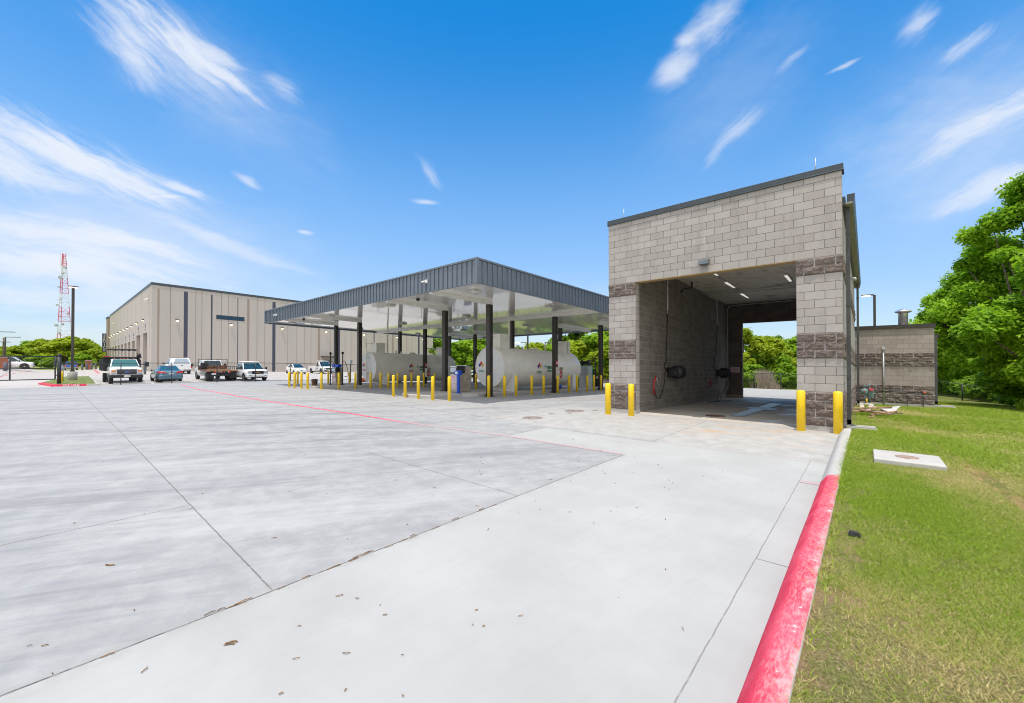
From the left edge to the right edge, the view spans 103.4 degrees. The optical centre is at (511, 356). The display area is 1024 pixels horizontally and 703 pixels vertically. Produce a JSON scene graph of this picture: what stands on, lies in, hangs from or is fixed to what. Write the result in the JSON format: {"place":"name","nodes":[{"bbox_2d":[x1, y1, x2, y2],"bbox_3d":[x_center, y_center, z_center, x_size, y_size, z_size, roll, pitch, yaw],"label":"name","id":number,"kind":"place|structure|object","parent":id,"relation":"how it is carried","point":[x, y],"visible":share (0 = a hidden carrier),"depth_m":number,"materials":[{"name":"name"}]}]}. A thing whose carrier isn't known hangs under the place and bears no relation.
{"place":"outdoors","nodes":[
{"label":"outdoors","id":0,"kind":"place"},
{"bbox_2d":[64,362,78,369],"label":"estate car","id":1,"kind":"object","parent":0,"point":[75,367],"visible":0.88,"depth_m":78.90,"materials":[{"name":"blue metal"}]},
{"bbox_2d":[30,365,796,389],"bbox_3d":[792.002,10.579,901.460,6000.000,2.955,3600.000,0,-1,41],"label":"terrain","id":2,"kind":"structure","parent":0,"point":[98,367],"depth_m":89.38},
{"bbox_2d":[0,345,32,361],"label":"oak tree","id":3,"kind":"object","parent":2,"relation":"on","point":[17,349],"visible":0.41,"depth_m":138.08,"materials":[{"name":"green plant"}]},
{"bbox_2d":[23,355,44,366],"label":"oak tree","id":4,"kind":"object","parent":2,"relation":"on","point":[34,360],"visible":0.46,"depth_m":116.73,"materials":[{"name":"green plant"}]},
{"bbox_2d":[22,338,67,356],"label":"oak tree","id":5,"kind":"object","parent":2,"relation":"on","point":[36,343],"visible":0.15,"depth_m":147.32,"materials":[{"name":"green plant"}]},
{"bbox_2d":[38,357,56,367],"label":"oak tree","id":6,"kind":"object","parent":2,"relation":"on","point":[44,362],"visible":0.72,"depth_m":110.80,"materials":[{"name":"green plant"}]},
{"bbox_2d":[23,336,98,363],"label":"oak tree","id":7,"kind":"object","parent":2,"relation":"on","point":[54,347],"visible":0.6,"depth_m":137.62,"materials":[{"name":"green plant"}]},
{"bbox_2d":[54,252,74,337],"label":"radio tower","id":8,"kind":"structure","parent":2,"relation":"on","point":[63,267],"depth_m":250.59,"materials":[{"name":"red metal"}]},
{"bbox_2d":[68,354,97,366],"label":"oak tree","id":9,"kind":"object","parent":2,"relation":"on","point":[78,357],"visible":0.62,"depth_m":111.13,"materials":[{"name":"green plant"}]},
{"bbox_2d":[66,338,100,356],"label":"oak tree","id":10,"kind":"object","parent":2,"relation":"on","point":[87,340],"visible":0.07,"depth_m":154.55,"materials":[{"name":"green plant"}]},
{"bbox_2d":[77,346,105,365],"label":"oak tree","id":11,"kind":"object","parent":2,"relation":"on","point":[97,353],"visible":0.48,"depth_m":116.02,"materials":[{"name":"green plant"}]},
{"bbox_2d":[106,282,432,371],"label":"service building","id":12,"kind":"structure","parent":2,"relation":"on","point":[155,324],"depth_m":67.60,"materials":[{"name":"metal"}]},
{"bbox_2d":[102,333,105,351],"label":"service sign","id":13,"kind":"object","parent":12,"relation":"attached to","point":[103,342],"visible":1,"depth_m":103.62,"materials":[{"name":"white metal"}]},
{"bbox_2d":[216,315,243,320],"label":"window","id":14,"kind":"structure","parent":12,"relation":"in","point":[223,317],"depth_m":66.18,"materials":[{"name":"blue glass"}]},
{"bbox_2d":[428,338,441,354],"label":"tree","id":15,"kind":"object","parent":2,"relation":"on","point":[437,342],"visible":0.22,"depth_m":98.60,"materials":[{"name":"green plant"}]},
{"bbox_2d":[451,340,466,364],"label":"tree","id":16,"kind":"object","parent":2,"relation":"on","point":[456,352],"visible":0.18,"depth_m":72.65,"materials":[{"name":"green plant"}]},
{"bbox_2d":[457,338,485,365],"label":"tree","id":17,"kind":"object","parent":2,"relation":"on","point":[466,345],"visible":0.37,"depth_m":70.33,"materials":[{"name":"green plant"}]},
{"bbox_2d":[524,342,546,350],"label":"tree","id":18,"kind":"object","parent":2,"relation":"on","point":[540,345],"visible":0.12,"depth_m":64.66,"materials":[{"name":"green plant"}]},
{"bbox_2d":[547,334,584,343],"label":"tree","id":19,"kind":"object","parent":2,"relation":"on","point":[565,338],"visible":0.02,"depth_m":61.69,"materials":[{"name":"green plant"}]},
{"bbox_2d":[564,332,587,340],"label":"tree","id":20,"kind":"object","parent":2,"relation":"on","point":[572,337],"visible":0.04,"depth_m":62.82,"materials":[{"name":"green plant"}]},
{"bbox_2d":[569,340,597,374],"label":"tree","id":21,"kind":"object","parent":2,"relation":"on","point":[578,348],"visible":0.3,"depth_m":49.89,"materials":[{"name":"green plant"}]},
{"bbox_2d":[583,331,608,375],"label":"tree","id":22,"kind":"object","parent":2,"relation":"on","point":[591,340],"visible":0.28,"depth_m":48.74,"materials":[{"name":"green plant"}]},
{"bbox_2d":[584,341,608,379],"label":"tree","id":23,"kind":"object","parent":2,"relation":"on","point":[592,355],"visible":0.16,"depth_m":46.26,"materials":[{"name":"green plant"}]},
{"bbox_2d":[596,371,795,388],"bbox_3d":[12.206,2.330,45.164,45.300,1.632,0.070,0,-1,41],"label":"fence","id":24,"kind":"object","parent":2,"relation":"on","point":[766,380],"visible":0.08,"depth_m":35.73,"materials":[{"name":"metal"}]},
{"bbox_2d":[743,373,759,387],"bbox_3d":[22.345,2.279,38.122,2.304,1.814,2.145,0,-1,26],"label":"field tree","id":25,"kind":"object","parent":2,"relation":"on","point":[747,377],"visible":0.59,"depth_m":37.86,"materials":[{"name":"green plant"}]},
{"bbox_2d":[743,363,762,383],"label":"tree","id":26,"kind":"object","parent":2,"relation":"on","point":[746,371],"visible":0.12,"depth_m":41.99,"materials":[{"name":"green plant"}]},
{"bbox_2d":[743,327,766,371],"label":"tree","id":27,"kind":"object","parent":2,"relation":"on","point":[747,334],"visible":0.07,"depth_m":45.69,"materials":[{"name":"green plant"}]},
{"bbox_2d":[748,368,784,388],"bbox_3d":[23.480,2.080,37.775,3.171,2.320,4.039,0,-1,8],"label":"dry brush","id":28,"kind":"object","parent":2,"relation":"on","point":[763,383],"visible":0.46,"depth_m":37.04,"materials":[{"name":"beige plant"}]},
{"bbox_2d":[743,335,796,370],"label":"tree","id":29,"kind":"object","parent":2,"relation":"on","point":[775,347],"visible":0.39,"depth_m":44.81,"materials":[{"name":"green plant"}]},
{"bbox_2d":[760,353,796,383],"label":"tree","id":30,"kind":"object","parent":2,"relation":"on","point":[784,363],"visible":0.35,"depth_m":43.08,"materials":[{"name":"green plant"}]},
{"bbox_2d":[773,370,796,388],"bbox_3d":[25.981,2.232,38.262,2.688,2.055,2.503,0,-1,12],"label":"field tree","id":31,"kind":"object","parent":2,"relation":"on","point":[790,376],"visible":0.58,"depth_m":37.77,"materials":[{"name":"green plant"}]},
{"bbox_2d":[784,336,796,357],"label":"tree","id":32,"kind":"object","parent":2,"relation":"on","point":[791,343],"visible":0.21,"depth_m":49.32,"materials":[{"name":"green plant"}]},
{"bbox_2d":[908,269,998,394],"bbox_3d":[35.565,-1.754,31.156,10.097,11.181,9.499,0,-1,25],"label":"broadleaf tree","id":33,"kind":"object","parent":2,"relation":"on","point":[962,368],"visible":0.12,"depth_m":30.53,"materials":[{"name":"green plant"}]},
{"bbox_2d":[939,381,1006,403],"bbox_3d":[27.970,2.417,23.277,0.801,2.171,6.065,0,-1,-37],"label":"lawn fence","id":34,"kind":"object","parent":2,"relation":"on","point":[961,394],"visible":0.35,"depth_m":24.60,"materials":[{"name":"metal"}]},
{"bbox_2d":[0,368,837,702],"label":"concrete pavement","id":35,"kind":"structure","parent":0,"point":[622,576],"depth_m":4.02,"materials":[{"name":"grey concrete"}]},
{"bbox_2d":[0,357,7,367],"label":"brick pillar","id":36,"kind":"structure","parent":35,"relation":"on","point":[2,359],"depth_m":61.69,"materials":[{"name":"brick"}]},
{"bbox_2d":[8,357,34,367],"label":"car","id":37,"kind":"object","parent":35,"relation":"on","point":[16,363],"visible":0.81,"depth_m":63.33,"materials":[{"name":"white metal"}]},
{"bbox_2d":[0,356,56,380],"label":"rolling gate","id":38,"kind":"structure","parent":35,"relation":"on","point":[10,368],"depth_m":32.03,"materials":[{"name":"metal"}]},
{"bbox_2d":[57,354,61,383],"bbox_3d":[-35.846,0.989,31.977,0.270,2.500,0.263,0,-1,41],"label":"gate post","id":39,"kind":"object","parent":35,"relation":"on","point":[59,356],"visible":0.92,"depth_m":31.91,"materials":[{"name":"metal"}]},
{"bbox_2d":[38,376,98,386],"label":"gate kerb","id":40,"kind":"structure","parent":35,"relation":"on","point":[50,385],"depth_m":31.81,"materials":[{"name":"red concrete"}]},
{"bbox_2d":[44,376,94,383],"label":"island grass","id":41,"kind":"structure","parent":40,"relation":"on","point":[81,380],"depth_m":35.27,"materials":[{"name":"green plant"}]},
{"bbox_2d":[67,285,77,379],"bbox_3d":[-41.179,-2.130,37.874,0.660,9.040,0.660,0,-1,41],"label":"lamp post","id":42,"kind":"object","parent":35,"relation":"on","point":[69,374],"visible":0.84,"depth_m":37.80,"materials":[{"name":"metal"}]},
{"bbox_2d":[99,349,148,383],"bbox_3d":[-35.364,0.773,36.680,7.140,3.030,3.168,0,-1,41],"label":"dump truck","id":43,"kind":"object","parent":35,"relation":"on","point":[129,373],"visible":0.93,"depth_m":35.42,"materials":[{"name":"white metal"}]},
{"bbox_2d":[150,366,182,381],"bbox_3d":[-32.639,1.546,38.139,4.900,1.470,2.040,0,-1,41],"label":"saloon car","id":44,"kind":"object","parent":35,"relation":"on","point":[161,375],"visible":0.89,"depth_m":36.81,"materials":[{"name":"blue metal"}]},
{"bbox_2d":[163,357,191,373],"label":"pickup truck","id":45,"kind":"object","parent":35,"relation":"on","point":[180,362],"visible":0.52,"depth_m":51.84,"materials":[{"name":"white metal"}]},
{"bbox_2d":[191,359,236,380],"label":"flatbed truck","id":46,"kind":"object","parent":35,"relation":"on","point":[202,368],"visible":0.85,"depth_m":40.08,"materials":[{"name":"brown metal"}]},
{"bbox_2d":[233,361,267,380],"bbox_3d":[-26.584,1.386,40.781,5.672,1.910,2.448,0,-1,41],"label":"pickup truck","id":47,"kind":"object","parent":35,"relation":"on","point":[240,372],"visible":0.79,"depth_m":39.41,"materials":[{"name":"metal"}]},
{"bbox_2d":[62,362,472,384],"bbox_3d":[-19.196,1.825,44.871,41.633,2.498,2.876,0,-1,-43],"label":"chain link fence","id":48,"kind":"object","parent":35,"relation":"on","point":[120,374],"visible":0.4,"depth_m":36.28,"materials":[{"name":"metal"}]},
{"bbox_2d":[285,364,306,373],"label":"hatchback car","id":49,"kind":"object","parent":35,"relation":"on","point":[297,368],"visible":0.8,"depth_m":62.13,"materials":[{"name":"white metal"}]},
{"bbox_2d":[308,361,331,372],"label":"pickup truck","id":50,"kind":"object","parent":35,"relation":"on","point":[326,366],"visible":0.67,"depth_m":66.47,"materials":[{"name":"white metal"}]},
{"bbox_2d":[26,428,722,695],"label":"leaf litter","id":51,"kind":"object","parent":35,"relation":"on","point":[233,641],"visible":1,"depth_m":3.01,"materials":[{"name":"brown plant"}]},
{"bbox_2d":[303,381,481,388],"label":"pump island","id":52,"kind":"structure","parent":35,"relation":"on","point":[348,385],"depth_m":30.37,"materials":[{"name":"concrete"}]},
{"bbox_2d":[329,352,335,384],"bbox_3d":[-12.873,0.827,28.915,0.762,2.360,0.242,0,-1,41],"label":"hose mast","id":53,"kind":"object","parent":52,"relation":"on","point":[330,353],"visible":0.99,"depth_m":29.05,"materials":[{"name":"black metal"}]},
{"bbox_2d":[332,364,341,384],"bbox_3d":[-13.117,1.307,30.362,0.990,1.480,0.578,0,-1,41],"label":"fuel dispenser","id":54,"kind":"object","parent":52,"relation":"on","point":[338,368],"visible":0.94,"depth_m":30.13,"materials":[{"name":"silver metal"}]},
{"bbox_2d":[362,326,455,383],"bbox_3d":[-8.640,-0.116,35.007,2.360,4.908,8.490,0,-1,41],"label":"fuel tank","id":55,"kind":"object","parent":52,"relation":"on","point":[376,360],"visible":0.77,"depth_m":32.93,"materials":[{"name":"metal"}]},
{"bbox_2d":[392,375,394,396],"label":"bollard","id":56,"kind":"object","parent":35,"relation":"on","point":[393,385],"visible":0.92,"depth_m":20.29,"materials":[{"name":"metal"}]},
{"bbox_2d":[403,375,406,397],"bbox_3d":[-5.226,1.452,19.767,0.188,1.120,0.188,0,-1,41],"label":"bollard","id":57,"kind":"object","parent":35,"relation":"on","point":[405,386],"visible":0.95,"depth_m":19.70,"materials":[{"name":"metal"}]},
{"bbox_2d":[417,376,419,398],"bbox_3d":[-4.404,1.438,19.005,0.188,1.120,0.188,0,-1,41],"label":"bollard","id":58,"kind":"object","parent":35,"relation":"on","point":[418,387],"visible":0.9,"depth_m":18.94,"materials":[{"name":"metal"}]},
{"bbox_2d":[431,376,434,400],"bbox_3d":[-3.563,1.423,18.160,0.188,1.120,0.188,0,-1,41],"label":"bollard","id":59,"kind":"object","parent":35,"relation":"on","point":[432,388],"visible":0.96,"depth_m":18.10,"materials":[{"name":"metal"}]},
{"bbox_2d":[264,257,608,396],"bbox_3d":[-3.757,-0.629,31.260,24.000,6.329,20.100,0,-1,41],"label":"fuel canopy","id":60,"kind":"object","parent":35,"relation":"on","point":[475,298],"visible":0.83,"depth_m":23.47,"materials":[{"name":"metal"}]},
{"bbox_2d":[425,363,430,376],"bbox_3d":[-7.025,1.103,33.737,0.280,1.120,0.430,0,-1,41],"label":"extinguisher cabinet","id":61,"kind":"object","parent":60,"relation":"attached to","point":[427,372],"visible":0.99,"depth_m":33.69,"materials":[{"name":"white metal"}]},
{"bbox_2d":[556,361,562,378],"bbox_3d":[2.929,0.799,24.994,0.280,1.120,0.430,0,-1,41],"label":"extinguisher cabinet","id":62,"kind":"object","parent":60,"relation":"attached to","point":[559,371],"visible":0.91,"depth_m":24.90,"materials":[{"name":"white metal"}]},
{"bbox_2d":[448,376,450,400],"bbox_3d":[-2.784,1.417,17.941,0.188,1.120,0.188,0,-1,41],"label":"bollard","id":63,"kind":"object","parent":35,"relation":"on","point":[449,388],"visible":0.94,"depth_m":17.87,"materials":[{"name":"metal"}]},
{"bbox_2d":[487,375,489,397],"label":"bollard","id":64,"kind":"object","parent":35,"relation":"on","point":[488,386],"visible":0.94,"depth_m":19.81,"materials":[{"name":"metal"}]},
{"bbox_2d":[183,385,819,484],"bbox_3d":[-11.563,2.057,19.175,41.688,0.186,0.854,0,-1,41],"label":"fire lane stripe","id":65,"kind":"object","parent":35,"relation":"on","point":[814,483],"visible":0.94,"depth_m":10.22,"materials":[{"name":"red paint"}]},
{"bbox_2d":[403,387,604,398],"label":"pump island","id":66,"kind":"structure","parent":35,"relation":"on","point":[471,393],"depth_m":21.80,"materials":[{"name":"concrete"}]},
{"bbox_2d":[454,370,461,393],"bbox_3d":[-2.785,1.284,20.880,0.340,1.189,0.268,0,-1,41],"label":"stand","id":67,"kind":"object","parent":66,"relation":"on","point":[458,373],"visible":1,"depth_m":20.81,"materials":[{"name":"blue plastic"}]},
{"bbox_2d":[450,366,470,391],"bbox_3d":[-2.813,1.190,22.209,0.705,1.420,1.028,0,-1,41],"label":"fuel dispenser","id":68,"kind":"object","parent":66,"relation":"on","point":[465,381],"visible":0.83,"depth_m":21.98,"materials":[{"name":"silver metal"}]},
{"bbox_2d":[475,312,580,391],"bbox_3d":[1.451,-0.280,26.343,2.340,4.914,8.390,0,-1,41],"label":"fuel tank","id":69,"kind":"object","parent":66,"relation":"on","point":[522,364],"visible":0.88,"depth_m":24.10,"materials":[{"name":"metal"}]},
{"bbox_2d":[533,384,570,388],"bbox_3d":[2.698,1.906,25.817,0.452,0.320,4.019,0,-1,43],"label":"transfer pump","id":70,"kind":"object","parent":66,"relation":"on","point":[560,386],"visible":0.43,"depth_m":25.40,"materials":[{"name":"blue metal"}]},
{"bbox_2d":[578,360,597,386],"bbox_3d":[5.780,1.243,30.727,1.192,2.100,0.930,0,-1,41],"label":"pump cabinet","id":71,"kind":"object","parent":66,"relation":"on","point":[586,370],"visible":0.84,"depth_m":30.57,"materials":[{"name":"grey metal"}]},
{"bbox_2d":[503,375,505,396],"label":"bollard","id":72,"kind":"object","parent":35,"relation":"on","point":[504,385],"visible":0.91,"depth_m":20.68,"materials":[{"name":"metal"}]},
{"bbox_2d":[530,375,532,394],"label":"bollard","id":73,"kind":"object","parent":35,"relation":"on","point":[531,384],"visible":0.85,"depth_m":22.35,"materials":[{"name":"metal"}]},
{"bbox_2d":[542,375,544,393],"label":"bollard","id":74,"kind":"object","parent":35,"relation":"on","point":[543,384],"visible":1,"depth_m":23.18,"materials":[{"name":"metal"}]},
{"bbox_2d":[604,383,611,414],"bbox_3d":[3.197,1.402,13.446,0.238,1.070,0.238,0,-1,41],"label":"bollard","id":75,"kind":"object","parent":35,"relation":"on","point":[607,398],"visible":0.95,"depth_m":13.37,"materials":[{"name":"metal"}]},
{"bbox_2d":[628,384,634,416],"bbox_3d":[3.847,1.399,13.034,0.238,1.070,0.238,0,-1,41],"label":"bollard","id":76,"kind":"object","parent":35,"relation":"on","point":[630,400],"visible":0.98,"depth_m":12.95,"materials":[{"name":"metal"}]},
{"bbox_2d":[607,158,860,431],"bbox_3d":[10.366,-1.397,17.150,6.725,7.486,13.968,0,-1,41],"label":"wash bay","id":77,"kind":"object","parent":35,"relation":"on","point":[782,249],"visible":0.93,"depth_m":12.99,"materials":[{"name":"grey brick"},{"name":"split-face stone block"},{"name":"metal"}]},
{"bbox_2d":[654,313,686,398],"bbox_3d":[6.198,-0.095,15.844,0.600,3.376,2.115,0,-1,41],"label":"hose reel","id":78,"kind":"object","parent":77,"relation":"attached to","point":[677,372],"visible":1,"depth_m":16.22,"materials":[{"name":"black plastic"}]},
{"bbox_2d":[711,326,730,401],"bbox_3d":[10.431,0.251,20.660,0.600,3.950,3.618,0,-1,41],"label":"hose reel","id":79,"kind":"object","parent":77,"relation":"attached to","point":[723,372],"visible":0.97,"depth_m":21.56,"materials":[{"name":"black plastic"}]},
{"bbox_2d":[730,367,739,372],"bbox_3d":[12.859,0.733,23.298,0.500,0.330,0.010,0,-1,41],"label":"notice sign","id":80,"kind":"object","parent":77,"relation":"attached to","point":[734,369],"visible":0.91,"depth_m":23.28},
{"bbox_2d":[731,409,762,416],"bbox_3d":[8.580,2.006,14.674,0.400,0.104,3.400,0,-1,41],"label":"floor grate","id":81,"kind":"object","parent":35,"relation":"on","point":[747,412],"visible":1,"depth_m":14.49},
{"bbox_2d":[747,407,776,409],"bbox_3d":[10.086,2.079,16.312,1.000,0.041,0.950,0,-1,41],"label":"floor grate","id":82,"kind":"object","parent":35,"relation":"on","point":[761,408],"visible":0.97,"depth_m":16.30,"materials":[{"name":"grey metal"}]},
{"bbox_2d":[760,403,780,407],"bbox_3d":[11.454,2.147,17.906,0.450,0.098,3.150,0,-1,41],"label":"floor grate","id":83,"kind":"object","parent":35,"relation":"on","point":[770,405],"visible":0.97,"depth_m":17.88,"materials":[{"name":"grey metal"}]},
{"bbox_2d":[737,428,850,702],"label":"kerb","id":84,"kind":"structure","parent":35,"relation":"on","point":[769,678],"depth_m":2.72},
{"bbox_2d":[796,390,806,431],"bbox_3d":[7.362,1.375,10.293,0.238,1.070,0.238,0,-1,41],"label":"bollard","id":85,"kind":"object","parent":35,"relation":"on","point":[800,411],"visible":0.99,"depth_m":10.22,"materials":[{"name":"metal"}]},
{"bbox_2d":[832,391,842,434],"bbox_3d":[7.976,1.371,9.886,0.238,1.070,0.238,0,-1,41],"label":"bollard","id":86,"kind":"object","parent":35,"relation":"on","point":[837,412],"visible":0.82,"depth_m":9.82,"materials":[{"name":"metal"}]},
{"bbox_2d":[0,0,1023,351],"label":"sky","id":87,"kind":"structure","parent":0,"point":[299,150],"materials":[{"name":"blue"}]},
{"bbox_2d":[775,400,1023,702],"bbox_3d":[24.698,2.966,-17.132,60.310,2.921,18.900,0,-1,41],"label":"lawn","id":88,"kind":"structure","parent":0,"point":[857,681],"depth_m":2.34,"materials":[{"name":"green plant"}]},
{"bbox_2d":[848,530,860,538],"bbox_3d":[3.259,1.682,3.844,0.063,0.052,0.096,0,-1,-45],"label":"rubber scrap","id":89,"kind":"object","parent":88,"relation":"on","point":[852,533],"visible":0.99,"depth_m":3.83,"materials":[{"name":"black rubber"}]},
{"bbox_2d":[800,493,1008,697],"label":"soil crumbs","id":90,"kind":"object","parent":88,"relation":"on","point":[878,619],"visible":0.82,"depth_m":2.47,"materials":[{"name":"brown soil"}]},
{"bbox_2d":[873,449,946,470],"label":"access slab","id":91,"kind":"structure","parent":88,"relation":"on","point":[907,459],"depth_m":6.57,"materials":[{"name":"concrete"}]},
{"bbox_2d":[845,393,1022,447],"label":"lawn","id":92,"kind":"structure","parent":0,"point":[951,398],"depth_m":23.89,"materials":[{"name":"green plant"}]},
{"bbox_2d":[846,424,876,430],"bbox_3d":[8.899,1.807,10.296,0.600,0.100,0.339,0,-1,37],"label":"splash block","id":93,"kind":"object","parent":92,"relation":"on","point":[860,427],"depth_m":10.24,"materials":[{"name":"concrete"}]},
{"bbox_2d":[860,384,873,402],"bbox_3d":[17.103,1.799,19.459,0.488,1.018,0.265,0,-1,41],"label":"gas meter","id":94,"kind":"object","parent":92,"relation":"on","point":[869,392],"visible":0.95,"depth_m":19.40,"materials":[{"name":"teal metal"}]},
{"bbox_2d":[861,294,875,325],"bbox_3d":[31.778,-1.271,35.987,0.980,8.570,0.320,0,-1,41],"label":"lamp post","id":95,"kind":"object","parent":92,"relation":"on","point":[874,309],"visible":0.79,"depth_m":35.69,"materials":[{"name":"grey metal"}]},
{"bbox_2d":[853,407,891,408],"bbox_3d":[12.972,1.853,14.677,1.300,0.060,0.100,-4,-2,21],"label":"scrap board","id":96,"kind":"object","parent":92,"relation":"on","point":[872,407],"visible":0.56,"depth_m":14.60,"materials":[{"name":"brown wood"}]},
{"bbox_2d":[860,409,892,414],"bbox_3d":[12.640,1.915,14.036,0.100,0.051,0.900,0,2,-21],"label":"scrap board","id":97,"kind":"object","parent":92,"relation":"on","point":[876,412],"visible":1,"depth_m":14.01,"materials":[{"name":"brown wood"}]},
{"bbox_2d":[855,309,938,406],"bbox_3d":[20.277,-0.002,21.514,3.010,4.880,6.130,0,-1,41],"label":"pump room","id":98,"kind":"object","parent":92,"relation":"on","point":[901,355],"visible":0.91,"depth_m":19.23,"materials":[{"name":"concrete block"},{"name":"split-face block"},{"name":"metal"}]},
{"bbox_2d":[874,390,925,406],"bbox_3d":[18.229,1.959,19.020,1.789,0.715,0.070,0,-1,35],"label":"gas pipe","id":99,"kind":"object","parent":92,"relation":"on","point":[905,391],"visible":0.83,"depth_m":18.86,"materials":[{"name":"metal"}]},
{"bbox_2d":[948,379,986,398],"bbox_3d":[31.975,2.053,27.157,4.065,2.091,3.796,0,-1,-27],"label":"bush","id":100,"kind":"object","parent":92,"relation":"on","point":[953,382],"visible":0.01,"depth_m":28.30,"materials":[{"name":"green plant"}]},
{"bbox_2d":[925,233,1023,377],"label":"broadleaf tree","id":101,"kind":"object","parent":92,"relation":"on","point":[996,273],"visible":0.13,"depth_m":29.76,"materials":[{"name":"green plant"}]},
{"bbox_2d":[927,171,1023,353],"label":"broadleaf tree","id":102,"kind":"object","parent":92,"relation":"on","point":[985,249],"visible":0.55,"depth_m":27.65,"materials":[{"name":"green plant"}]},
{"bbox_2d":[950,372,1006,403],"bbox_3d":[29.505,1.900,24.442,3.539,2.278,3.231,0,-1,1],"label":"bush","id":103,"kind":"object","parent":92,"relation":"on","point":[983,397],"visible":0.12,"depth_m":24.89,"materials":[{"name":"green plant"}]},
{"bbox_2d":[947,249,1023,409],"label":"broadleaf tree","id":104,"kind":"object","parent":92,"relation":"on","point":[994,336],"visible":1,"depth_m":19.39,"materials":[{"name":"green plant"}]},
{"bbox_2d":[990,388,1023,405],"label":"bush","id":105,"kind":"object","parent":92,"relation":"on","point":[1009,402],"visible":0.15,"depth_m":22.13,"materials":[{"name":"green plant"}]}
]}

